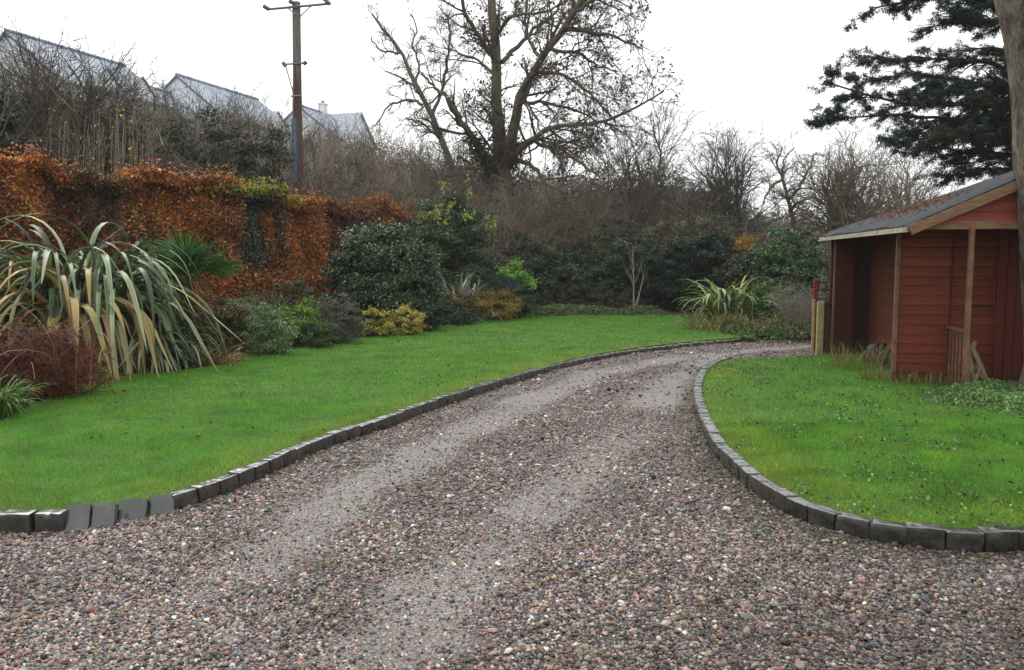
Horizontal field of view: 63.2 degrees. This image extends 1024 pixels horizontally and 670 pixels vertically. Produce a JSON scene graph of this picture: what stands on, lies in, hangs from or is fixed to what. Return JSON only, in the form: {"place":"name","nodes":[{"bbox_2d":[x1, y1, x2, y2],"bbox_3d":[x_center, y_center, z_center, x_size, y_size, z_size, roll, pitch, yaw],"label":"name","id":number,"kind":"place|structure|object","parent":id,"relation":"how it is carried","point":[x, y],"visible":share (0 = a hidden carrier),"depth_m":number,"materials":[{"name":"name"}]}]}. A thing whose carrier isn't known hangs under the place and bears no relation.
{"place":"outdoors","nodes":[
{"label":"outdoors","id":0,"kind":"place"},
{"bbox_2d":[0,314,757,514],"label":"lawn","id":1,"kind":"structure","parent":0,"point":[271,443],"depth_m":9.24,"materials":[{"name":"green plant"}]},
{"bbox_2d":[0,302,810,420],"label":"soil","id":2,"kind":"structure","parent":0,"point":[680,309],"depth_m":24.43,"materials":[{"name":"brown soil"}]},
{"bbox_2d":[0,368,46,419],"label":"grass clump","id":3,"kind":"object","parent":2,"relation":"on","point":[13,399],"visible":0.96,"depth_m":8.40,"materials":[{"name":"green plant"}]},
{"bbox_2d":[0,300,145,404],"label":"twiggy shrub","id":4,"kind":"object","parent":2,"relation":"on","point":[52,364],"visible":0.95,"depth_m":9.44,"materials":[{"name":"brown plant"}]},
{"bbox_2d":[0,136,250,335],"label":"beech hedge","id":5,"kind":"object","parent":2,"relation":"on","point":[48,186],"visible":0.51,"depth_m":15.89,"materials":[{"name":"orange plant"}]},
{"bbox_2d":[0,213,255,380],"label":"striped flax","id":6,"kind":"object","parent":2,"relation":"on","point":[131,304],"visible":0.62,"depth_m":11.65,"materials":[{"name":"green plant"}]},
{"bbox_2d":[131,225,245,347],"bbox_3d":[-5.175,-0.632,13.168,1.845,2.229,1.650,0,5,0],"label":"fan palm","id":7,"kind":"object","parent":2,"relation":"on","point":[213,265],"visible":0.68,"depth_m":13.13,"materials":[{"name":"green plant"}]},
{"bbox_2d":[179,287,253,353],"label":"leafy shrub","id":8,"kind":"object","parent":2,"relation":"on","point":[221,313],"visible":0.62,"depth_m":14.23,"materials":[{"name":"green plant"}]},
{"bbox_2d":[172,337,263,367],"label":"grass clump","id":9,"kind":"object","parent":2,"relation":"on","point":[223,357],"visible":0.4,"depth_m":12.72,"materials":[{"name":"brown plant"}]},
{"bbox_2d":[169,173,301,316],"bbox_3d":[-6.176,-1.818,18.474,2.035,3.734,3.273,3,6,32],"label":"evergreen hedge","id":10,"kind":"object","parent":2,"relation":"on","point":[258,268],"visible":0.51,"depth_m":18.55,"materials":[{"name":"green plant"}]},
{"bbox_2d":[205,292,286,348],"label":"leaved shrub","id":11,"kind":"object","parent":2,"relation":"on","point":[250,308],"visible":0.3,"depth_m":14.87,"materials":[{"name":"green plant"}]},
{"bbox_2d":[237,297,300,355],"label":"leaved shrub","id":12,"kind":"object","parent":2,"relation":"on","point":[280,337],"visible":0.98,"depth_m":13.82,"materials":[{"name":"green plant"}]},
{"bbox_2d":[0,313,562,419],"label":"ground cover","id":13,"kind":"object","parent":2,"relation":"on","point":[189,367],"visible":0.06,"depth_m":13.20,"materials":[{"name":"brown plant"}]},
{"bbox_2d":[241,174,330,311],"bbox_3d":[-5.632,-1.931,20.191,2.035,3.681,3.044,2,6,21],"label":"beech hedge","id":14,"kind":"object","parent":2,"relation":"on","point":[308,235],"visible":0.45,"depth_m":20.24,"materials":[{"name":"orange plant"}]},
{"bbox_2d":[262,274,337,329],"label":"leafy shrub","id":15,"kind":"object","parent":2,"relation":"on","point":[299,284],"visible":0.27,"depth_m":17.27,"materials":[{"name":"green plant"}]},
{"bbox_2d":[275,288,325,345],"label":"leafy shrub","id":16,"kind":"object","parent":2,"relation":"on","point":[301,309],"visible":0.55,"depth_m":15.44,"materials":[{"name":"green plant"}]},
{"bbox_2d":[295,316,340,347],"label":"shrub","id":17,"kind":"object","parent":2,"relation":"on","point":[320,341],"visible":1,"depth_m":14.98,"materials":[{"name":"green plant"}]},
{"bbox_2d":[308,285,370,343],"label":"grey shrub","id":18,"kind":"object","parent":2,"relation":"on","point":[341,329],"visible":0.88,"depth_m":15.79,"materials":[{"name":"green plant"}]},
{"bbox_2d":[293,187,417,315],"bbox_3d":[-4.673,-2.404,24.546,2.110,3.960,5.596,3,6,27],"label":"beech hedge","id":19,"kind":"object","parent":2,"relation":"on","point":[382,203],"visible":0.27,"depth_m":23.88,"materials":[{"name":"orange plant"}]},
{"bbox_2d":[354,302,395,337],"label":"variegated shrub","id":20,"kind":"object","parent":2,"relation":"on","point":[375,328],"visible":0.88,"depth_m":17.17,"materials":[{"name":"yellow plant"}]},
{"bbox_2d":[315,213,450,328],"bbox_3d":[-3.043,-1.479,19.538,3.215,2.767,2.823,0,5,0],"label":"camellia","id":21,"kind":"object","parent":2,"relation":"on","point":[390,262],"visible":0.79,"depth_m":18.90,"materials":[{"name":"green plant"}]},
{"bbox_2d":[387,302,427,335],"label":"variegated shrub","id":22,"kind":"object","parent":2,"relation":"on","point":[400,318],"visible":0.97,"depth_m":17.52,"materials":[{"name":"yellow plant"}]},
{"bbox_2d":[408,299,451,331],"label":"shrub","id":23,"kind":"object","parent":2,"relation":"on","point":[434,323],"visible":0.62,"depth_m":18.53,"materials":[{"name":"green plant"}]},
{"bbox_2d":[407,174,500,304],"bbox_3d":[-1.661,-2.524,23.780,2.961,4.097,2.559,0,5,0],"label":"mahonia","id":24,"kind":"object","parent":2,"relation":"on","point":[447,223],"visible":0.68,"depth_m":23.45,"materials":[{"name":"green plant"}]},
{"bbox_2d":[425,296,485,325],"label":"leafy shrub","id":25,"kind":"object","parent":2,"relation":"on","point":[456,316],"visible":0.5,"depth_m":20.22,"materials":[{"name":"green plant"}]},
{"bbox_2d":[435,286,481,315],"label":"leafy shrub","id":26,"kind":"object","parent":2,"relation":"on","point":[469,301],"visible":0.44,"depth_m":20.79,"materials":[{"name":"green plant"}]},
{"bbox_2d":[432,266,509,320],"bbox_3d":[-1.199,-1.152,22.345,2.692,1.518,2.915,0,5,0],"label":"flax","id":27,"kind":"object","parent":2,"relation":"on","point":[465,286],"visible":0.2,"depth_m":22.04,"materials":[{"name":"green plant"}]},
{"bbox_2d":[462,286,525,320],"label":"golden shrub","id":28,"kind":"object","parent":2,"relation":"on","point":[511,306],"visible":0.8,"depth_m":21.64,"materials":[{"name":"yellow plant"}]},
{"bbox_2d":[480,255,537,309],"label":"leafy shrub","id":29,"kind":"object","parent":2,"relation":"on","point":[515,267],"visible":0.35,"depth_m":23.37,"materials":[{"name":"green plant"}]},
{"bbox_2d":[486,267,541,318],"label":"conifer shrub","id":30,"kind":"object","parent":2,"relation":"on","point":[512,284],"visible":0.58,"depth_m":22.51,"materials":[{"name":"green plant"}]},
{"bbox_2d":[503,227,562,301],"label":"leafy bush","id":31,"kind":"object","parent":2,"relation":"on","point":[534,260],"visible":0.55,"depth_m":26.50,"materials":[{"name":"green plant"}]},
{"bbox_2d":[388,0,686,286],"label":"bare tree","id":32,"kind":"object","parent":2,"relation":"on","point":[505,150],"visible":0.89,"depth_m":28.46,"materials":[{"name":"brown plant"}]},
{"bbox_2d":[520,285,576,305],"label":"undergrowth shrub","id":33,"kind":"object","parent":2,"relation":"on","point":[547,295],"visible":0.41,"depth_m":25.64,"materials":[{"name":"green plant"}]},
{"bbox_2d":[521,247,592,304],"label":"evergreen shrub","id":34,"kind":"object","parent":2,"relation":"on","point":[567,271],"visible":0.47,"depth_m":26.43,"materials":[{"name":"green plant"}]},
{"bbox_2d":[277,147,855,308],"bbox_3d":[1.647,-3.574,28.433,20.657,5.676,11.992,-1,5,-9],"label":"thicket","id":35,"kind":"object","parent":2,"relation":"on","point":[504,219],"visible":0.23,"depth_m":28.66,"materials":[{"name":"plant"}]},
{"bbox_2d":[554,278,605,308],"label":"undergrowth shrub","id":36,"kind":"object","parent":2,"relation":"on","point":[586,289],"visible":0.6,"depth_m":25.93,"materials":[{"name":"green plant"}]},
{"bbox_2d":[546,224,614,293],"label":"tangled bush","id":37,"kind":"object","parent":2,"relation":"on","point":[588,242],"visible":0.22,"depth_m":28.14,"materials":[{"name":"green plant"}]},
{"bbox_2d":[558,253,632,299],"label":"evergreen shrub","id":38,"kind":"object","parent":2,"relation":"on","point":[605,271],"visible":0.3,"depth_m":26.93,"materials":[{"name":"green plant"}]},
{"bbox_2d":[583,287,651,312],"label":"undergrowth shrub","id":39,"kind":"object","parent":2,"relation":"on","point":[625,299],"visible":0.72,"depth_m":25.32,"materials":[{"name":"green plant"}]},
{"bbox_2d":[592,213,654,301],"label":"leafy bush","id":40,"kind":"object","parent":2,"relation":"on","point":[621,221],"visible":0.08,"depth_m":29.23,"materials":[{"name":"green plant"}]},
{"bbox_2d":[595,228,673,303],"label":"evergreen shrub","id":41,"kind":"object","parent":2,"relation":"on","point":[620,253],"visible":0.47,"depth_m":26.91,"materials":[{"name":"green plant"}]},
{"bbox_2d":[513,303,826,340],"bbox_3d":[3.933,-0.510,21.598,5.064,0.434,11.764,-4,6,-37],"label":"ground cover","id":42,"kind":"object","parent":2,"relation":"on","point":[556,309],"visible":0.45,"depth_m":22.96,"materials":[{"name":"green plant"}]},
{"bbox_2d":[632,215,707,306],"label":"tangled bush","id":43,"kind":"object","parent":2,"relation":"on","point":[678,225],"visible":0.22,"depth_m":28.31,"materials":[{"name":"green plant"}]},
{"bbox_2d":[632,234,715,309],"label":"evergreen shrub","id":44,"kind":"object","parent":2,"relation":"on","point":[658,291],"visible":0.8,"depth_m":26.00,"materials":[{"name":"green plant"}]},
{"bbox_2d":[671,226,744,306],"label":"evergreen shrub","id":45,"kind":"object","parent":2,"relation":"on","point":[708,251],"visible":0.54,"depth_m":25.55,"materials":[{"name":"green plant"}]},
{"bbox_2d":[686,210,748,303],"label":"leafy bush","id":46,"kind":"object","parent":2,"relation":"on","point":[723,227],"visible":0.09,"depth_m":28.29,"materials":[{"name":"green plant"}]},
{"bbox_2d":[675,308,760,331],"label":"ground cover","id":47,"kind":"object","parent":2,"relation":"on","point":[697,327],"visible":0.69,"depth_m":18.81,"materials":[{"name":"green plant"}]},
{"bbox_2d":[671,275,788,325],"bbox_3d":[5.142,-0.788,19.755,2.948,1.252,2.734,3,6,29],"label":"flax","id":48,"kind":"object","parent":2,"relation":"on","point":[722,302],"visible":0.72,"depth_m":19.57,"materials":[{"name":"green plant"}]},
{"bbox_2d":[722,240,788,301],"bbox_3d":[6.646,-1.546,22.906,1.962,2.295,1.713,0,5,0],"label":"laurel","id":49,"kind":"object","parent":2,"relation":"on","point":[739,263],"visible":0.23,"depth_m":22.65,"materials":[{"name":"green plant"}]},
{"bbox_2d":[744,282,802,320],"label":"leafy shrub","id":50,"kind":"object","parent":2,"relation":"on","point":[758,307],"visible":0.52,"depth_m":19.39,"materials":[{"name":"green plant"}]},
{"bbox_2d":[741,221,830,313],"bbox_3d":[7.213,-1.613,21.487,2.515,2.681,2.159,0,5,0],"label":"laurel","id":51,"kind":"object","parent":2,"relation":"on","point":[802,260],"visible":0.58,"depth_m":21.13,"materials":[{"name":"green plant"}]},
{"bbox_2d":[741,129,832,235],"bbox_3d":[10.138,-4.192,29.636,2.295,6.562,4.442,4,7,41],"label":"bare tree","id":52,"kind":"object","parent":2,"relation":"on","point":[791,208],"visible":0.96,"depth_m":29.57,"materials":[{"name":"brown plant"}]},
{"bbox_2d":[748,270,829,335],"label":"twiggy shrub","id":53,"kind":"object","parent":2,"relation":"on","point":[806,302],"visible":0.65,"depth_m":17.77,"materials":[{"name":"plant"}]},
{"bbox_2d":[761,117,925,276],"bbox_3d":[11.884,-4.146,29.627,5.775,7.335,5.048,2,6,23],"label":"bare tree","id":54,"kind":"object","parent":2,"relation":"on","point":[840,209],"visible":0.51,"depth_m":29.11,"materials":[{"name":"brown plant"}]},
{"bbox_2d":[8,93,826,288],"bbox_3d":[3.946,-6.623,38.474,58.841,9.537,27.250,-3,6,-26],"label":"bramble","id":55,"kind":"object","parent":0,"point":[353,163],"visible":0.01,"depth_m":32.68,"materials":[{"name":"green plant"}]},
{"bbox_2d":[0,0,1009,226],"label":"sky","id":56,"kind":"structure","parent":0,"point":[760,57],"materials":[{"name":"white"}]},
{"bbox_2d":[0,339,1023,669],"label":"driveway","id":57,"kind":"structure","parent":0,"point":[664,377],"depth_m":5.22,"materials":[{"name":"grey gravel"}]},
{"bbox_2d":[4,324,1023,559],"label":"fallen leaves","id":58,"kind":"object","parent":57,"relation":"on","point":[577,545],"visible":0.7,"depth_m":8.41,"materials":[{"name":"brown plant"}]},
{"bbox_2d":[835,512,873,538],"bbox_3d":[2.090,1.183,5.064,0.110,0.171,0.214,-4,6,-42],"label":"kerb stone","id":59,"kind":"object","parent":57,"relation":"on","point":[856,525],"visible":0.62,"depth_m":5.03,"materials":[{"name":"stone"}]},
{"bbox_2d":[702,353,1023,527],"bbox_3d":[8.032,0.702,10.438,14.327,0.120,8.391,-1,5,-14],"label":"lawn","id":60,"kind":"structure","parent":0,"point":[789,410],"depth_m":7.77,"materials":[{"name":"green plant"}]},
{"bbox_2d":[819,337,891,368],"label":"grass clump","id":61,"kind":"object","parent":60,"relation":"on","point":[875,359],"visible":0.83,"depth_m":12.27,"materials":[{"name":"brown plant"}]},
{"bbox_2d":[702,354,1023,527],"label":"clover","id":62,"kind":"object","parent":60,"relation":"on","point":[928,497],"visible":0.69,"depth_m":7.08,"materials":[{"name":"green plant"}]},
{"bbox_2d":[814,171,1023,384],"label":"summerhouse","id":63,"kind":"structure","parent":60,"relation":"on","point":[937,289],"depth_m":10.72,"materials":[{"name":"wood"}]},
{"bbox_2d":[848,239,871,353],"bbox_3d":[5.977,-0.624,14.293,0.330,2.050,0.070,1,5,8],"label":"door","id":64,"kind":"structure","parent":63,"relation":"in","point":[861,248],"depth_m":14.28,"materials":[{"name":"brown wood"}]},
{"bbox_2d":[843,176,1002,228],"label":"fallen leaves","id":65,"kind":"object","parent":63,"relation":"on","point":[924,204],"visible":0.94,"depth_m":11.64,"materials":[{"name":"brown plant"}]},
{"bbox_2d":[992,229,1023,381],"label":"door","id":66,"kind":"structure","parent":63,"relation":"in","point":[1009,258],"depth_m":10.62,"materials":[{"name":"red wood"}]},
{"bbox_2d":[915,378,1023,417],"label":"ground cover","id":67,"kind":"object","parent":60,"relation":"on","point":[979,388],"visible":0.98,"depth_m":9.26,"materials":[{"name":"green plant"}]},
{"bbox_2d":[994,0,1023,389],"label":"tree","id":68,"kind":"object","parent":60,"relation":"on","point":[1010,15],"visible":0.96,"depth_m":9.52,"materials":[{"name":"brown plant"}]},
{"bbox_3d":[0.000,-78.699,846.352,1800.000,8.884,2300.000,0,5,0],"label":"ground","id":69,"kind":"structure","parent":0,"visible":0},
{"bbox_2d":[0,509,38,532],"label":"kerb stone","id":70,"kind":"object","parent":69,"relation":"on","point":[18,520],"visible":0.61,"depth_m":5.06,"materials":[{"name":"stone"}]},
{"bbox_2d":[0,83,40,250],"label":"evergreen bush","id":71,"kind":"object","parent":69,"relation":"on","point":[12,119],"visible":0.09,"depth_m":17.89,"materials":[{"name":"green plant"}]},
{"bbox_2d":[34,509,67,532],"bbox_3d":[-2.833,1.169,5.126,0.171,0.179,0.114,0,5,0],"label":"kerb stone","id":72,"kind":"object","parent":69,"relation":"on","point":[54,520],"visible":0.59,"depth_m":5.07,"materials":[{"name":"stone"}]},
{"bbox_2d":[0,8,120,173],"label":"bare tree","id":73,"kind":"object","parent":69,"relation":"on","point":[46,106],"visible":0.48,"depth_m":22.50,"materials":[{"name":"brown plant"}]},
{"bbox_2d":[64,503,91,531],"bbox_3d":[-2.697,1.176,5.175,0.142,0.240,0.094,-1,-33,-15],"label":"kerb stone","id":74,"kind":"object","parent":69,"relation":"on","point":[79,516],"visible":0.51,"depth_m":5.16,"materials":[{"name":"stone"}]},
{"bbox_2d":[0,28,177,130],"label":"white house","id":75,"kind":"structure","parent":69,"relation":"on","point":[76,64],"depth_m":55.98,"materials":[{"name":"stone"}]},
{"bbox_2d":[7,45,181,174],"bbox_3d":[-11.350,-4.753,24.209,6.054,7.334,5.600,-4,7,-39],"label":"bare tree","id":76,"kind":"object","parent":69,"relation":"on","point":[98,104],"visible":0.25,"depth_m":23.69,"materials":[{"name":"brown plant"}]},
{"bbox_2d":[0,1,189,173],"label":"bare tree","id":77,"kind":"object","parent":69,"relation":"on","point":[80,85],"visible":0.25,"depth_m":23.91,"materials":[{"name":"brown plant"}]},
{"bbox_2d":[41,103,160,262],"bbox_3d":[-10.749,-3.150,21.661,3.383,5.761,2.680,0,5,0],"label":"sapling thicket","id":78,"kind":"object","parent":69,"relation":"on","point":[118,156],"visible":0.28,"depth_m":21.20,"materials":[{"name":"brown plant"}]},
{"bbox_2d":[90,502,117,527],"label":"kerb stone","id":79,"kind":"object","parent":69,"relation":"on","point":[104,514],"visible":0.57,"depth_m":5.21,"materials":[{"name":"stone"}]},
{"bbox_2d":[90,97,163,240],"bbox_3d":[-10.769,-3.666,23.212,2.078,5.772,2.308,3,6,33],"label":"evergreen bush","id":80,"kind":"object","parent":69,"relation":"on","point":[122,132],"visible":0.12,"depth_m":22.87,"materials":[{"name":"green plant"}]},
{"bbox_2d":[117,498,148,519],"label":"kerb stone","id":81,"kind":"object","parent":69,"relation":"on","point":[134,508],"visible":0.56,"depth_m":5.37,"materials":[{"name":"stone"}]},
{"bbox_2d":[65,47,203,168],"bbox_3d":[-12.373,-5.246,26.445,5.133,7.770,4.662,0,5,0],"label":"bare tree","id":82,"kind":"object","parent":69,"relation":"on","point":[126,84],"visible":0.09,"depth_m":26.32,"materials":[{"name":"brown plant"}]},
{"bbox_2d":[148,493,174,514],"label":"kerb stone","id":83,"kind":"object","parent":69,"relation":"on","point":[159,503],"visible":0.53,"depth_m":5.48,"materials":[{"name":"stone"}]},
{"bbox_2d":[152,110,213,277],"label":"evergreen bush","id":84,"kind":"object","parent":69,"relation":"on","point":[174,137],"visible":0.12,"depth_m":23.96,"materials":[{"name":"green plant"}]},
{"bbox_2d":[170,488,198,508],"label":"kerb stone","id":85,"kind":"object","parent":69,"relation":"on","point":[185,497],"visible":0.53,"depth_m":5.59,"materials":[{"name":"stone"}]},
{"bbox_2d":[189,480,219,502],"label":"kerb stone","id":86,"kind":"object","parent":69,"relation":"on","point":[208,489],"visible":0.56,"depth_m":5.76,"materials":[{"name":"stone"}]},
{"bbox_2d":[191,103,239,174],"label":"evergreen bush","id":87,"kind":"object","parent":69,"relation":"on","point":[213,135],"visible":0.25,"depth_m":24.45,"materials":[{"name":"green plant"}]},
{"bbox_2d":[164,73,291,156],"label":"white house","id":88,"kind":"structure","parent":69,"relation":"on","point":[181,82],"depth_m":68.22,"materials":[{"name":"stone"}]},
{"bbox_2d":[213,121,268,186],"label":"evergreen bush","id":89,"kind":"object","parent":69,"relation":"on","point":[246,150],"visible":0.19,"depth_m":24.87,"materials":[{"name":"green plant"}]},
{"bbox_2d":[253,124,297,193],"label":"evergreen bush","id":90,"kind":"object","parent":69,"relation":"on","point":[269,149],"visible":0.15,"depth_m":24.47,"materials":[{"name":"green plant"}]},
{"bbox_2d":[263,0,330,195],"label":"utility pole","id":91,"kind":"object","parent":69,"relation":"on","point":[296,121],"visible":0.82,"depth_m":26.27,"materials":[{"name":"brown wood"}]},
{"bbox_2d":[283,100,375,158],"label":"white house","id":92,"kind":"structure","parent":69,"relation":"on","point":[341,117],"depth_m":82.22,"materials":[{"name":"stone"}]},
{"bbox_2d":[361,0,467,204],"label":"bare tree","id":93,"kind":"object","parent":69,"relation":"on","point":[419,92],"visible":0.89,"depth_m":31.23,"materials":[{"name":"brown plant"}]},
{"bbox_2d":[0,40,829,300],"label":"scrub","id":94,"kind":"object","parent":69,"relation":"on","point":[322,143],"visible":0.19,"depth_m":31.71,"materials":[{"name":"brown plant"}]},
{"bbox_2d":[547,72,723,265],"bbox_3d":[5.011,-6.411,35.648,7.342,8.893,6.209,4,7,41],"label":"bare tree","id":95,"kind":"object","parent":69,"relation":"on","point":[627,168],"visible":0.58,"depth_m":35.02,"materials":[{"name":"brown plant"}]},
{"bbox_2d":[460,141,849,233],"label":"woodland","id":96,"kind":"object","parent":69,"relation":"on","point":[651,183],"visible":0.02,"depth_m":78.09,"materials":[{"name":"brown plant"}]},
{"bbox_2d":[658,105,792,255],"bbox_3d":[8.126,-4.894,32.434,4.928,8.113,5.439,3,6,34],"label":"bare tree","id":97,"kind":"object","parent":69,"relation":"on","point":[737,181],"visible":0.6,"depth_m":32.15,"materials":[{"name":"brown plant"}]},
{"bbox_2d":[785,496,815,521],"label":"kerb stone","id":98,"kind":"object","parent":69,"relation":"on","point":[796,507],"visible":0.61,"depth_m":5.37,"materials":[{"name":"stone"}]},
{"bbox_2d":[807,504,842,529],"bbox_3d":[1.964,1.173,5.223,0.109,0.176,0.205,-2,6,-33],"label":"kerb stone","id":99,"kind":"object","parent":69,"relation":"on","point":[822,515],"visible":0.58,"depth_m":5.19,"materials":[{"name":"stone"}]},
{"bbox_2d":[869,519,906,545],"bbox_3d":[2.240,1.193,4.941,0.214,0.171,0.110,4,6,34],"label":"kerb stone","id":100,"kind":"object","parent":69,"relation":"on","point":[885,531],"visible":0.64,"depth_m":4.90,"materials":[{"name":"stone"}]},
{"bbox_2d":[803,0,1012,188],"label":"conifer tree","id":101,"kind":"object","parent":69,"relation":"on","point":[982,126],"visible":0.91,"depth_m":17.00,"materials":[{"name":"green plant"}]},
{"bbox_2d":[860,110,967,214],"bbox_3d":[14.678,-4.759,31.610,5.392,7.900,5.012,0,5,0],"label":"bare tree","id":102,"kind":"object","parent":69,"relation":"on","point":[916,192],"visible":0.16,"depth_m":31.12,"materials":[{"name":"brown plant"}]},
{"bbox_2d":[906,522,944,550],"bbox_3d":[2.409,1.194,4.854,0.207,0.180,0.109,1,7,19],"label":"kerb stone","id":103,"kind":"object","parent":69,"relation":"on","point":[928,535],"visible":0.63,"depth_m":4.81,"materials":[{"name":"stone"}]},
{"bbox_2d":[944,527,984,551],"bbox_3d":[2.600,1.206,4.810,0.211,0.171,0.108,1,6,8],"label":"kerb stone","id":104,"kind":"object","parent":69,"relation":"on","point":[966,539],"visible":0.53,"depth_m":4.76,"materials":[{"name":"stone"}]},
{"bbox_2d":[976,525,1018,552],"bbox_3d":[2.796,1.199,4.799,0.207,0.180,0.109,0,7,-4],"label":"kerb stone","id":105,"kind":"object","parent":69,"relation":"on","point":[1003,538],"visible":0.58,"depth_m":4.75,"materials":[{"name":"stone"}]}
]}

